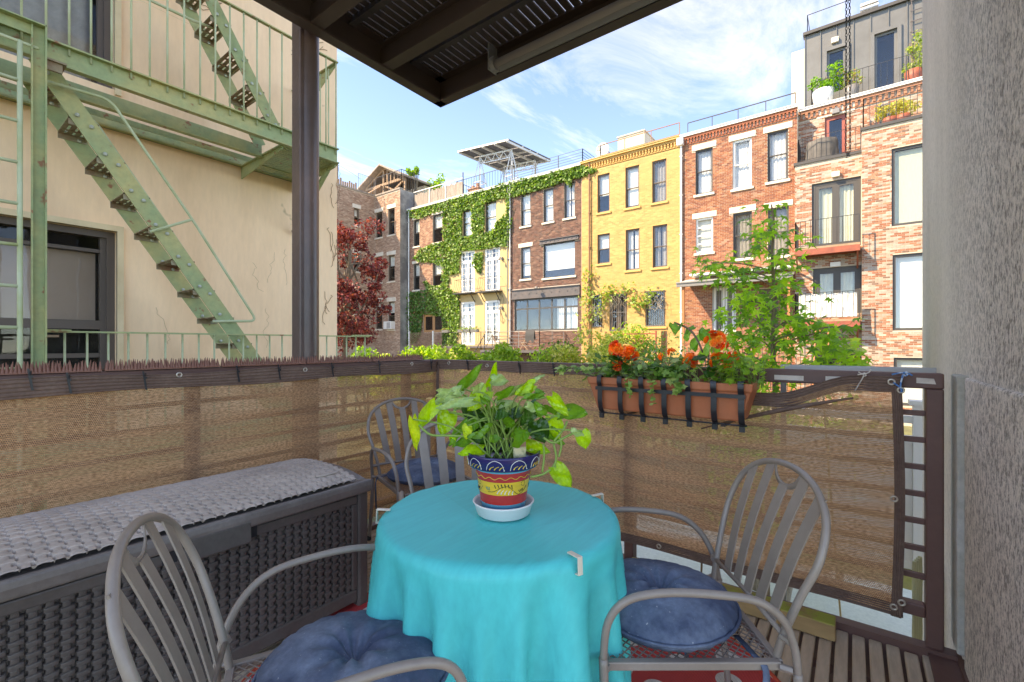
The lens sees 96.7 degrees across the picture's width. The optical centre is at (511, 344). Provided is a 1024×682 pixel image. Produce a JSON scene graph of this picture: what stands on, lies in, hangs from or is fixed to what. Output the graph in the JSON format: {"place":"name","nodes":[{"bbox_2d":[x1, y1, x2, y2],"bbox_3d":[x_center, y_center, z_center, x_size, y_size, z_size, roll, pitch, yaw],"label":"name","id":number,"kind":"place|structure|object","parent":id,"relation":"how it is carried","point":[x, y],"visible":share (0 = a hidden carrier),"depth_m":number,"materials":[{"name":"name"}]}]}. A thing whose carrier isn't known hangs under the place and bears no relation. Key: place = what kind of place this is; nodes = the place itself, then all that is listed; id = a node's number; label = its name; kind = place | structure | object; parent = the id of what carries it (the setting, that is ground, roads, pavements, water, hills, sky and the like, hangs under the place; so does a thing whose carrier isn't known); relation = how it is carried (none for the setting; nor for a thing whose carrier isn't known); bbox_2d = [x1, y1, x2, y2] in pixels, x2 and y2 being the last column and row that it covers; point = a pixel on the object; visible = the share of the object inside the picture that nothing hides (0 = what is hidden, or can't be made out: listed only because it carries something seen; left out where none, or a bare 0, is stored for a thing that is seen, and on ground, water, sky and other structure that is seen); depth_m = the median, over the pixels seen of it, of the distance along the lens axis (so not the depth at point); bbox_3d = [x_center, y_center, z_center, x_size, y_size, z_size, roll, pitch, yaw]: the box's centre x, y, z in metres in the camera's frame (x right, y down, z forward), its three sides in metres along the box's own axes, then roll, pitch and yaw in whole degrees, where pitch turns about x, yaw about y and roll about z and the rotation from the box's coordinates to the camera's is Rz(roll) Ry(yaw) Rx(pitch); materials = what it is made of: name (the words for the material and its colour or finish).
{"place":"outdoors","nodes":[
{"label":"outdoors","id":0,"kind":"place"},
{"bbox_2d":[0,0,339,517],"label":"cream stucco building","id":1,"kind":"structure","parent":0,"point":[104,273],"depth_m":4.56,"materials":[{"name":"beige paint"}]},
{"bbox_2d":[0,0,111,88],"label":"window","id":2,"kind":"structure","parent":1,"relation":"in","point":[57,10],"depth_m":4.21,"materials":[{"name":"grey"}]},
{"bbox_2d":[0,216,114,432],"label":"window","id":3,"kind":"structure","parent":1,"relation":"in","point":[70,274],"depth_m":4.11,"materials":[{"name":"brown"}]},
{"bbox_2d":[0,0,371,511],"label":"fire escape","id":4,"kind":"object","parent":1,"relation":"attached to","point":[66,111],"visible":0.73,"depth_m":3.86,"materials":[{"name":"green paint"}]},
{"bbox_2d":[0,33,38,514],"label":"drop ladder","id":5,"kind":"object","parent":4,"relation":"attached to","point":[19,201],"visible":0.56,"depth_m":2.99,"materials":[{"name":"green metal"}]},
{"bbox_2d":[442,165,512,370],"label":"stucco house","id":6,"kind":"structure","parent":0,"point":[478,294],"depth_m":31.51,"materials":[{"name":"yellow paint"}]},
{"bbox_2d":[461,250,474,292],"bbox_3d":[-3.059,-5.153,32.469,1.335,3.012,0.219,0,0,37],"label":"french door","id":7,"kind":"structure","parent":6,"relation":"in","point":[466,262],"depth_m":32.44,"materials":[{"name":"white"}]},
{"bbox_2d":[461,301,474,344],"bbox_3d":[-3.059,-1.481,32.469,1.335,3.095,0.220,0,0,37],"label":"french door","id":8,"kind":"structure","parent":6,"relation":"in","point":[466,313],"depth_m":32.41,"materials":[{"name":"white"}]},
{"bbox_2d":[485,247,499,290],"bbox_3d":[-1.267,-5.122,31.126,1.329,3.016,0.221,0,0,37],"label":"french door","id":9,"kind":"structure","parent":6,"relation":"in","point":[489,262],"depth_m":31.11,"materials":[{"name":"white"}]},
{"bbox_2d":[485,300,499,343],"bbox_3d":[-1.268,-1.518,31.125,1.329,2.966,0.219,0,0,37],"label":"french door","id":10,"kind":"structure","parent":6,"relation":"in","point":[490,312],"depth_m":31.15,"materials":[{"name":"white"}]},
{"bbox_2d":[405,165,596,346],"bbox_3d":[-2.144,-5.612,31.416,17.529,11.654,0.509,0,0,37],"label":"climbing ivy","id":11,"kind":"object","parent":6,"relation":"attached to","point":[526,183],"visible":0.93,"depth_m":32.80,"materials":[{"name":"green plant"}]},
{"bbox_2d":[458,139,550,186],"bbox_3d":[-0.556,-12.874,35.847,6.252,4.566,3.980,0,0,28],"label":"solar canopy","id":12,"kind":"object","parent":6,"relation":"on","point":[499,154],"visible":0.73,"depth_m":35.57,"materials":[{"name":"grey"}]},
{"bbox_2d":[206,520,968,681],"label":"wooden deck","id":13,"kind":"structure","parent":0,"point":[856,651],"depth_m":1.84,"materials":[{"name":"brown wood"}]},
{"bbox_2d":[0,458,371,681],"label":"storage box","id":14,"kind":"object","parent":13,"relation":"on","point":[244,529],"visible":0.87,"depth_m":1.69,"materials":[{"name":"grey plastic"}]},
{"bbox_2d":[366,397,471,540],"bbox_3d":[-0.572,0.804,2.847,0.587,0.886,0.654,0,0,-36],"label":"garden chair","id":15,"kind":"object","parent":13,"relation":"on","point":[397,487],"visible":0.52,"depth_m":2.95,"materials":[{"name":"grey paint"}]},
{"bbox_2d":[375,457,455,525],"bbox_3d":[-0.520,0.922,2.802,0.495,0.412,0.461,0,0,-41],"label":"cushion","id":16,"kind":"object","parent":15,"relation":"on","point":[416,471],"visible":0.49,"depth_m":2.67,"materials":[{"name":"blue fabric"}]},
{"bbox_2d":[0,359,943,650],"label":"deck railing","id":17,"kind":"object","parent":13,"relation":"on","point":[928,609],"visible":0.32,"depth_m":1.89,"materials":[{"name":"brown paint"}]},
{"bbox_2d":[0,360,101,374],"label":"spike strip","id":18,"kind":"object","parent":17,"relation":"on","point":[42,368],"visible":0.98,"depth_m":1.83,"materials":[{"name":"brown plastic"}]},
{"bbox_2d":[102,357,219,370],"bbox_3d":[-1.632,0.089,2.151,0.048,0.051,0.454,0,0,37],"label":"spike strip","id":19,"kind":"object","parent":17,"relation":"on","point":[152,364],"visible":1,"depth_m":2.12,"materials":[{"name":"brown plastic"}]},
{"bbox_2d":[0,358,437,518],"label":"screen","id":20,"kind":"object","parent":17,"relation":"attached to","point":[51,389],"visible":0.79,"depth_m":2.18,"materials":[{"name":"brown fabric"}]},
{"bbox_2d":[220,356,305,366],"bbox_3d":[-1.360,0.090,2.513,0.048,0.051,0.455,0,0,37],"label":"spike strip","id":21,"kind":"object","parent":17,"relation":"on","point":[245,362],"visible":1,"depth_m":2.47,"materials":[{"name":"brown plastic"}]},
{"bbox_2d":[305,354,371,363],"bbox_3d":[-1.087,0.089,2.878,0.048,0.051,0.455,0,0,37],"label":"spike strip","id":22,"kind":"object","parent":17,"relation":"on","point":[338,359],"visible":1,"depth_m":2.85,"materials":[{"name":"brown plastic"}]},
{"bbox_2d":[435,359,905,617],"bbox_3d":[0.501,0.615,2.670,2.746,1.018,0.044,0,0,37],"label":"screen","id":23,"kind":"object","parent":17,"relation":"attached to","point":[784,402],"visible":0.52,"depth_m":2.16,"materials":[{"name":"brown fabric"}]},
{"bbox_2d":[587,368,759,432],"bbox_3d":[0.821,0.251,2.340,0.805,0.275,0.366,0,0,37],"label":"flower box","id":24,"kind":"object","parent":17,"relation":"hanging from","point":[714,401],"visible":0.98,"depth_m":2.18,"materials":[{"name":"plastic"}]},
{"bbox_2d":[554,358,642,381],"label":"ivy plant","id":25,"kind":"object","parent":24,"relation":"in","point":[561,369],"visible":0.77,"depth_m":2.48,"materials":[{"name":"green plant"}]},
{"bbox_2d":[603,340,645,377],"bbox_3d":[0.594,0.086,2.404,0.232,0.221,0.211,0,0,37],"label":"begonia","id":26,"kind":"object","parent":24,"relation":"in","point":[617,350],"visible":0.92,"depth_m":2.37,"materials":[{"name":"orange plant"}]},
{"bbox_2d":[595,347,684,378],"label":"sage plant","id":27,"kind":"object","parent":24,"relation":"in","point":[637,362],"visible":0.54,"depth_m":2.33,"materials":[{"name":"green plant"}]},
{"bbox_2d":[622,364,693,404],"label":"creeping plant","id":28,"kind":"object","parent":24,"relation":"in","point":[648,376],"visible":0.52,"depth_m":2.24,"materials":[{"name":"green plant"}]},
{"bbox_2d":[642,353,699,395],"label":"ivy plant","id":29,"kind":"object","parent":24,"relation":"in","point":[673,379],"visible":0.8,"depth_m":2.16,"materials":[{"name":"green plant"}]},
{"bbox_2d":[682,330,739,381],"bbox_3d":[0.930,0.064,2.152,0.228,0.267,0.226,0,0,2],"label":"begonia","id":30,"kind":"object","parent":24,"relation":"in","point":[718,340],"visible":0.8,"depth_m":2.12,"materials":[{"name":"orange plant"}]},
{"bbox_2d":[690,351,770,388],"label":"fern plant","id":31,"kind":"object","parent":24,"relation":"in","point":[744,367],"visible":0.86,"depth_m":2.05,"materials":[{"name":"green plant"}]},
{"bbox_2d":[241,592,780,681],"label":"round rug","id":32,"kind":"object","parent":13,"relation":"on","point":[702,676],"visible":0.08,"depth_m":1.72,"materials":[{"name":"red fabric"}]},
{"bbox_2d":[105,512,466,681],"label":"garden chair","id":33,"kind":"object","parent":32,"relation":"on","point":[119,610],"visible":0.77,"depth_m":0.93,"materials":[{"name":"grey paint"}]},
{"bbox_2d":[251,610,448,681],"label":"cushion","id":34,"kind":"object","parent":33,"relation":"on","point":[338,646],"visible":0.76,"depth_m":1.08,"materials":[{"name":"blue fabric"}]},
{"bbox_2d":[399,417,503,500],"bbox_3d":[-0.182,0.804,1.942,0.587,0.886,0.654,0,0,-16],"label":"garden chair","id":35,"kind":"object","parent":32,"relation":"on","point":[442,461],"visible":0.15,"depth_m":2.15,"materials":[{"name":"grey paint"}]},
{"bbox_2d":[599,458,830,681],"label":"garden chair","id":36,"kind":"object","parent":32,"relation":"on","point":[800,485],"visible":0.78,"depth_m":1.24,"materials":[{"name":"grey paint"}]},
{"bbox_2d":[618,558,769,681],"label":"cushion","id":37,"kind":"object","parent":36,"relation":"on","point":[685,625],"visible":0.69,"depth_m":1.26,"materials":[{"name":"blue fabric"}]},
{"bbox_3d":[-0.041,0.892,1.456,0.720,0.698,0.720,0,0,37],"label":"round table","id":38,"kind":"object","parent":32,"relation":"on","visible":0},
{"bbox_2d":[366,480,630,681],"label":"tablecloth","id":39,"kind":"object","parent":38,"relation":"on","point":[464,586],"visible":0.8,"depth_m":1.14,"materials":[{"name":"teal fabric"}]},
{"bbox_2d":[473,493,533,521],"bbox_3d":[-0.027,0.509,1.439,0.194,0.042,0.194,0,0,37],"label":"saucer","id":40,"kind":"object","parent":39,"relation":"on","point":[500,515],"visible":0.61,"depth_m":1.36,"materials":[{"name":"white ceramic"}]},
{"bbox_2d":[467,444,539,509],"bbox_3d":[-0.027,0.427,1.439,0.234,0.189,0.234,0,0,37],"label":"painted pot","id":41,"kind":"object","parent":40,"relation":"on","point":[503,484],"visible":0.81,"depth_m":1.36,"materials":[{"name":"ceramic"}]},
{"bbox_2d":[408,362,590,486],"bbox_3d":[-0.030,0.244,1.408,0.480,0.386,0.405,0,0,37],"label":"pothos plant","id":42,"kind":"object","parent":41,"relation":"in","point":[486,426],"visible":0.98,"depth_m":1.40,"materials":[{"name":"green plant"}]},
{"bbox_2d":[632,557,835,641],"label":"timber beam","id":43,"kind":"structure","parent":13,"relation":"on","point":[815,623],"depth_m":1.97,"materials":[{"name":"brown wood"}]},
{"bbox_2d":[337,0,895,193],"label":"sky","id":44,"kind":"structure","parent":0,"point":[686,61],"materials":[{"name":"blue"}]},
{"bbox_2d":[337,386,911,531],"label":"ground","id":45,"kind":"structure","parent":0,"point":[907,430],"depth_m":12.14,"materials":[{"name":"green plant"}]},
{"bbox_2d":[292,23,318,459],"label":"steel column","id":46,"kind":"structure","parent":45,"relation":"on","point":[305,194],"depth_m":2.76,"materials":[{"name":"grey metal"}]},
{"bbox_2d":[337,216,391,413],"bbox_3d":[-6.936,-0.997,18.118,4.059,8.309,3.968,0,0,37],"label":"purple maple","id":47,"kind":"object","parent":45,"relation":"on","point":[346,291],"visible":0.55,"depth_m":17.94,"materials":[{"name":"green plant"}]},
{"bbox_2d":[337,164,417,377],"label":"brick tenement","id":48,"kind":"structure","parent":45,"relation":"on","point":[390,242],"depth_m":36.18,"materials":[{"name":"brown brick"}]},
{"bbox_2d":[357,164,434,194],"bbox_3d":[-9.029,-13.645,40.647,5.993,2.740,7.000,0,0,37],"label":"roof cabin","id":49,"kind":"object","parent":48,"relation":"on","point":[379,170],"visible":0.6,"depth_m":38.79,"materials":[{"name":"brown wood"}]},
{"bbox_2d":[406,198,448,379],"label":"ivy brick house","id":50,"kind":"structure","parent":45,"relation":"on","point":[423,232],"depth_m":35.17,"materials":[{"name":"brown brick"}]},
{"bbox_2d":[414,172,463,206],"bbox_3d":[-5.617,-11.550,34.394,5.305,1.700,0.160,0,0,37],"label":"roof fence","id":51,"kind":"object","parent":50,"relation":"on","point":[442,193],"visible":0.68,"depth_m":34.21,"materials":[{"name":"brown wood"}]},
{"bbox_2d":[396,343,461,440],"bbox_3d":[-2.577,1.556,13.599,1.942,3.221,2.134,0,0,37],"label":"garden bush","id":52,"kind":"object","parent":45,"relation":"on","point":[423,351],"visible":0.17,"depth_m":13.37,"materials":[{"name":"green plant"}]},
{"bbox_2d":[427,342,487,384],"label":"garden bush","id":53,"kind":"object","parent":45,"relation":"on","point":[459,352],"visible":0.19,"depth_m":12.77,"materials":[{"name":"green plant"}]},
{"bbox_2d":[480,341,530,407],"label":"garden bush","id":54,"kind":"object","parent":45,"relation":"on","point":[508,353],"visible":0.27,"depth_m":12.19,"materials":[{"name":"green plant"}]},
{"bbox_2d":[509,148,594,385],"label":"dark brick house","id":55,"kind":"structure","parent":45,"relation":"on","point":[545,265],"depth_m":28.56,"materials":[{"name":"brown brick"}]},
{"bbox_2d":[519,192,531,228],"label":"window","id":56,"kind":"structure","parent":55,"relation":"in","point":[527,197],"depth_m":29.52,"materials":[{"name":"grey"}]},
{"bbox_2d":[518,242,532,280],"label":"window","id":57,"kind":"structure","parent":55,"relation":"in","point":[527,254],"depth_m":29.52,"materials":[{"name":"grey"}]},
{"bbox_2d":[542,188,554,224],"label":"window","id":58,"kind":"structure","parent":55,"relation":"in","point":[548,193],"depth_m":28.51,"materials":[{"name":"grey"}]},
{"bbox_2d":[542,240,575,279],"bbox_3d":[2.909,-5.129,27.915,2.426,2.233,0.305,0,0,37],"label":"window","id":59,"kind":"structure","parent":55,"relation":"in","point":[559,256],"depth_m":28.04,"materials":[{"name":"grey glass"}]},
{"bbox_2d":[562,181,575,220],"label":"window","id":60,"kind":"structure","parent":55,"relation":"in","point":[568,216],"depth_m":27.65,"materials":[{"name":"grey"}]},
{"bbox_2d":[538,343,590,454],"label":"garden bush","id":61,"kind":"object","parent":45,"relation":"on","point":[567,355],"visible":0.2,"depth_m":10.42,"materials":[{"name":"green plant"}]},
{"bbox_2d":[562,329,642,489],"bbox_3d":[2.013,1.406,10.020,1.848,3.522,1.879,0,0,-11],"label":"garden bush","id":62,"kind":"object","parent":45,"relation":"on","point":[604,347],"visible":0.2,"depth_m":9.85,"materials":[{"name":"green plant"}]},
{"bbox_2d":[602,321,657,363],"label":"garden bush","id":63,"kind":"object","parent":45,"relation":"on","point":[620,333],"visible":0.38,"depth_m":13.29,"materials":[{"name":"yellow plant"}]},
{"bbox_2d":[637,336,668,469],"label":"garden bush","id":64,"kind":"object","parent":45,"relation":"on","point":[653,355],"visible":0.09,"depth_m":10.90,"materials":[{"name":"green plant"}]},
{"bbox_2d":[647,331,709,513],"bbox_3d":[2.924,1.457,8.112,1.267,3.409,1.337,0,0,37],"label":"garden bush","id":65,"kind":"object","parent":45,"relation":"on","point":[658,344],"visible":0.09,"depth_m":7.94,"materials":[{"name":"green plant"}]},
{"bbox_2d":[669,322,724,571],"bbox_3d":[1.282,1.493,3.140,0.343,3.314,0.236,0,0,43],"label":"redbud branch","id":66,"kind":"object","parent":45,"relation":"on","point":[675,328],"visible":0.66,"depth_m":3.15,"materials":[{"name":"green plant"}]},
{"bbox_2d":[700,406,828,601],"bbox_3d":[2.974,1.903,5.087,1.705,2.512,1.776,0,0,37],"label":"garden bush","id":67,"kind":"object","parent":45,"relation":"on","point":[757,581],"visible":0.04,"depth_m":5.14,"materials":[{"name":"green plant"}]},
{"bbox_2d":[687,199,877,595],"bbox_3d":[1.734,1.026,3.061,1.141,4.248,0.928,0,0,37],"label":"sweetgum sapling","id":68,"kind":"object","parent":45,"relation":"on","point":[750,301],"visible":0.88,"depth_m":3.06,"materials":[{"name":"green plant"}]},
{"bbox_2d":[800,332,866,616],"bbox_3d":[2.174,1.533,3.090,0.392,3.234,0.449,0,0,37],"label":"yellow green sapling","id":69,"kind":"object","parent":45,"relation":"on","point":[852,347],"visible":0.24,"depth_m":3.04,"materials":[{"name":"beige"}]},
{"bbox_2d":[922,0,1023,659],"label":"side wall","id":70,"kind":"structure","parent":45,"relation":"on","point":[972,189],"depth_m":1.71,"materials":[{"name":"concrete"}]},
{"bbox_2d":[254,0,682,107],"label":"overhead deck","id":71,"kind":"structure","parent":70,"relation":"attached to","point":[435,52],"depth_m":2.89,"materials":[{"name":"brown metal"}]},
{"bbox_2d":[488,0,656,74],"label":"roller blind","id":72,"kind":"object","parent":71,"relation":"attached to","point":[617,9],"visible":1,"depth_m":2.74,"materials":[{"name":"grey metal"}]},
{"bbox_2d":[845,0,850,157],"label":"hanging chain","id":73,"kind":"object","parent":71,"relation":"hanging from","point":[847,153],"visible":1,"depth_m":1.95,"materials":[{"name":"black metal"}]},
{"bbox_2d":[951,374,968,655],"bbox_3d":[1.762,0.655,1.791,0.034,1.070,0.140,0,0,37],"label":"wall strip","id":74,"kind":"object","parent":70,"relation":"attached to","point":[958,509],"depth_m":1.74,"materials":[{"name":"concrete"}]},
{"bbox_2d":[965,378,1023,681],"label":"render coat","id":75,"kind":"object","parent":70,"relation":"attached to","point":[994,533],"visible":1,"depth_m":1.35,"materials":[{"name":"concrete"}]},
{"bbox_2d":[580,122,679,396],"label":"painted house","id":76,"kind":"structure","parent":0,"point":[630,210],"depth_m":25.13,"materials":[{"name":"yellow paint"}]},
{"bbox_2d":[596,173,610,215],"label":"window","id":77,"kind":"structure","parent":76,"relation":"in","point":[603,180],"depth_m":26.25,"materials":[{"name":"brown"}]},
{"bbox_2d":[609,293,626,330],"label":"window","id":78,"kind":"structure","parent":76,"relation":"in","point":[618,308],"depth_m":25.57,"materials":[{"name":"grey"}]},
{"bbox_2d":[573,264,666,333],"bbox_3d":[5.862,-2.602,25.305,5.444,4.082,0.890,0,0,37],"label":"grape vine","id":79,"kind":"object","parent":76,"relation":"attached to","point":[606,294],"visible":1,"depth_m":25.70,"materials":[{"name":"green plant"}]},
{"bbox_2d":[623,165,640,210],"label":"window","id":80,"kind":"structure","parent":76,"relation":"in","point":[632,173],"depth_m":25.22,"materials":[{"name":"brown"}]},
{"bbox_2d":[624,228,640,272],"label":"window","id":81,"kind":"structure","parent":76,"relation":"in","point":[637,231],"depth_m":25.19,"materials":[{"name":"brown"}]},
{"bbox_2d":[650,159,667,205],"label":"window","id":82,"kind":"structure","parent":76,"relation":"in","point":[659,169],"depth_m":24.36,"materials":[{"name":"brown"}]},
{"bbox_2d":[651,224,668,269],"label":"window","id":83,"kind":"structure","parent":76,"relation":"in","point":[657,246],"depth_m":24.38,"materials":[{"name":"brown"}]},
{"bbox_2d":[676,92,798,415],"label":"orange brick house","id":84,"kind":"structure","parent":0,"point":[729,170],"depth_m":22.05,"materials":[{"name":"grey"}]},
{"bbox_2d":[692,141,715,197],"bbox_3d":[9.676,-8.735,22.868,1.155,2.628,0.349,0,0,37],"label":"window","id":85,"kind":"structure","parent":84,"relation":"in","point":[704,160],"depth_m":22.95,"materials":[{"name":"grey"}]},
{"bbox_2d":[692,211,716,255],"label":"window","id":86,"kind":"structure","parent":84,"relation":"in","point":[704,226],"depth_m":22.92,"materials":[{"name":"white"}]},
{"bbox_2d":[713,286,735,331],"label":"window","id":87,"kind":"structure","parent":84,"relation":"in","point":[717,296],"depth_m":22.35,"materials":[{"name":"white"}]},
{"bbox_2d":[729,130,755,191],"bbox_3d":[11.057,-8.712,21.833,1.167,2.721,0.350,0,0,37],"label":"window","id":88,"kind":"structure","parent":84,"relation":"in","point":[742,152],"depth_m":21.92,"materials":[{"name":"white"}]},
{"bbox_2d":[729,205,755,260],"bbox_3d":[11.068,-5.284,21.824,1.153,2.580,0.350,0,0,37],"label":"window","id":89,"kind":"structure","parent":84,"relation":"in","point":[739,245],"depth_m":21.95,"materials":[{"name":"grey glass"}]},
{"bbox_2d":[763,121,792,185],"bbox_3d":[12.240,-8.722,20.947,1.166,2.678,0.354,0,0,37],"label":"window","id":90,"kind":"structure","parent":84,"relation":"in","point":[777,143],"depth_m":21.01,"materials":[{"name":"grey"}]},
{"bbox_2d":[764,199,792,258],"bbox_3d":[12.259,-5.242,20.933,1.172,2.609,0.354,0,0,37],"label":"window","id":91,"kind":"structure","parent":84,"relation":"in","point":[785,212],"depth_m":20.98,"materials":[{"name":"grey glass"}]},
{"bbox_2d":[621,516,911,636],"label":"patio","id":92,"kind":"structure","parent":0,"point":[872,617],"depth_m":5.10,"materials":[{"name":"concrete"}]},
{"bbox_2d":[780,364,935,600],"bbox_3d":[1.977,1.488,2.642,0.722,2.725,0.040,0,0,37],"label":"grey handrail","id":93,"kind":"object","parent":92,"relation":"on","point":[783,387],"visible":0.37,"depth_m":2.65,"materials":[{"name":"silver metal"}]},
{"bbox_2d":[912,556,922,639],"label":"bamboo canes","id":94,"kind":"object","parent":92,"relation":"on","point":[917,621],"visible":0.52,"depth_m":2.26,"materials":[{"name":"beige wood"}]},
{"bbox_2d":[775,399,921,569],"bbox_3d":[2.546,0.974,3.353,1.050,1.172,0.120,0,0,37],"label":"white fence","id":95,"kind":"object","parent":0,"point":[913,481],"visible":0.26,"depth_m":3.17,"materials":[{"name":"white plastic"}]},
{"bbox_2d":[791,0,921,425],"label":"whitewashed brick building","id":96,"kind":"structure","parent":0,"point":[859,210],"depth_m":19.00,"materials":[{"name":"orange"}]},
{"bbox_2d":[805,137,838,160],"bbox_3d":[13.579,-8.501,19.941,1.267,1.150,0.701,0,0,37],"label":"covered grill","id":97,"kind":"object","parent":96,"relation":"on","point":[828,145],"visible":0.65,"depth_m":19.66,"materials":[{"name":"fabric"}]},
{"bbox_2d":[807,60,844,104],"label":"potted plant","id":98,"kind":"object","parent":96,"relation":"on","point":[821,93],"visible":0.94,"depth_m":20.36,"materials":[{"name":"green plant"}]},
{"bbox_2d":[799,292,856,317],"bbox_3d":[12.929,-1.602,18.678,1.959,0.960,0.079,0,0,37],"label":"privacy sheet","id":99,"kind":"object","parent":96,"relation":"attached to","point":[837,305],"visible":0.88,"depth_m":18.55,"materials":[{"name":"white fabric"}]},
{"bbox_2d":[812,176,860,246],"bbox_3d":[13.790,-5.517,19.377,1.698,2.862,0.210,0,0,37],"label":"balcony door","id":100,"kind":"structure","parent":96,"relation":"in","point":[842,197],"depth_m":19.32,"materials":[{"name":"grey"}]},
{"bbox_2d":[813,265,861,312],"bbox_3d":[13.821,-2.283,19.353,1.693,1.984,0.210,0,0,37],"label":"balcony door","id":101,"kind":"structure","parent":96,"relation":"in","point":[845,279],"depth_m":19.26,"materials":[{"name":"grey"}]},
{"bbox_2d":[874,29,896,88],"bbox_3d":[16.554,-12.281,20.172,0.779,3.061,0.060,0,0,37],"label":"door frame","id":102,"kind":"structure","parent":96,"relation":"in","point":[893,31],"depth_m":20.14,"materials":[{"name":"grey metal"}]},
{"bbox_2d":[892,143,921,225],"bbox_3d":[15.764,-6.144,17.352,2.000,3.040,0.160,0,0,37],"label":"window","id":103,"kind":"structure","parent":96,"relation":"in","point":[907,164],"depth_m":17.72,"materials":[{"name":"grey glass"}]},
{"bbox_2d":[893,253,921,330],"bbox_3d":[15.788,-2.021,17.334,2.000,2.960,0.160,0,0,37],"label":"window","id":104,"kind":"structure","parent":96,"relation":"in","point":[907,270],"depth_m":17.71,"materials":[{"name":"grey glass"}]},
{"bbox_2d":[894,358,921,405],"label":"window","id":105,"kind":"structure","parent":96,"relation":"in","point":[910,393],"depth_m":17.65,"materials":[{"name":"grey"}]},
{"bbox_2d":[901,29,921,80],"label":"potted plant","id":106,"kind":"object","parent":96,"relation":"on","point":[913,72],"visible":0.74,"depth_m":18.72,"materials":[{"name":"green plant"}]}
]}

